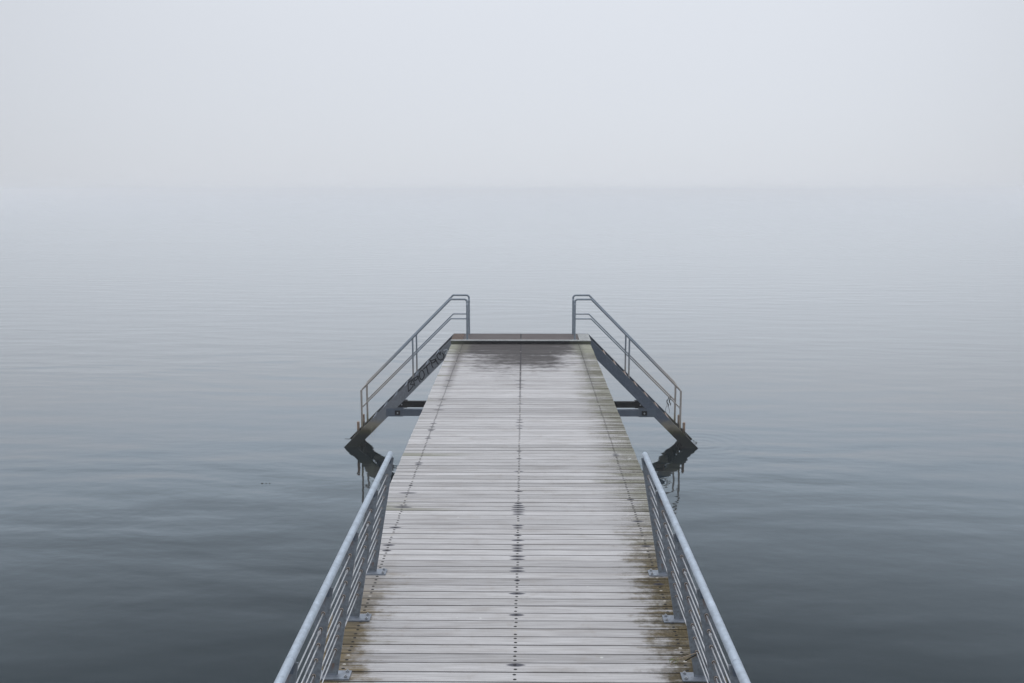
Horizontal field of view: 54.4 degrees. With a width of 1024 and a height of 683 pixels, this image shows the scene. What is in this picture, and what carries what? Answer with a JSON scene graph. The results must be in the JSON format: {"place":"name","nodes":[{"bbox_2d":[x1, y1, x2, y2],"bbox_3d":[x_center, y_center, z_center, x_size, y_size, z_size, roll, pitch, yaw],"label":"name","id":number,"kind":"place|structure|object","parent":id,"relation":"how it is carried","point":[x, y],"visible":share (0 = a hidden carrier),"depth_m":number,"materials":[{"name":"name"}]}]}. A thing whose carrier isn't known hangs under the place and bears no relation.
{"place":"outdoors","nodes":[
{"label":"outdoors","id":0,"kind":"place"},
{"bbox_2d":[0,192,1023,682],"bbox_3d":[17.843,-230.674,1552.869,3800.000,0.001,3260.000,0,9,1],"label":"water","id":1,"kind":"structure","parent":0,"point":[186,478],"depth_m":27.17,"materials":[{"name":"grey liquid"}]},
{"bbox_2d":[303,333,727,682],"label":"pier","id":2,"kind":"structure","parent":1,"relation":"in","point":[517,544],"depth_m":9.77,"materials":[{"name":"pale grey weathered timber planks"},{"name":"steel"}]},
{"bbox_2d":[274,451,393,682],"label":"railing","id":3,"kind":"object","parent":2,"relation":"on","point":[349,593],"visible":1,"depth_m":7.02,"materials":[{"name":"metal"}]},
{"bbox_2d":[345,294,470,446],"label":"staircase","id":4,"kind":"structure","parent":2,"relation":"attached to","point":[407,388],"depth_m":21.66,"materials":[{"name":"metal"}]},
{"bbox_2d":[572,294,697,447],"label":"staircase","id":5,"kind":"structure","parent":2,"relation":"attached to","point":[636,391],"depth_m":21.59,"materials":[{"name":"metal"}]},
{"bbox_2d":[669,652,698,664],"bbox_3d":[1.213,2.236,7.006,0.224,0.093,0.045,0,9,-1],"label":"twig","id":6,"kind":"object","parent":2,"relation":"on","point":[693,656],"visible":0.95,"depth_m":7.01,"materials":[{"name":"wood"}]},
{"bbox_2d":[641,452,750,682],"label":"railing","id":7,"kind":"object","parent":2,"relation":"on","point":[676,560],"visible":1,"depth_m":6.98,"materials":[{"name":"metal"}]},
{"bbox_2d":[0,0,1023,191],"label":"sky","id":8,"kind":"structure","parent":0,"point":[96,95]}
]}

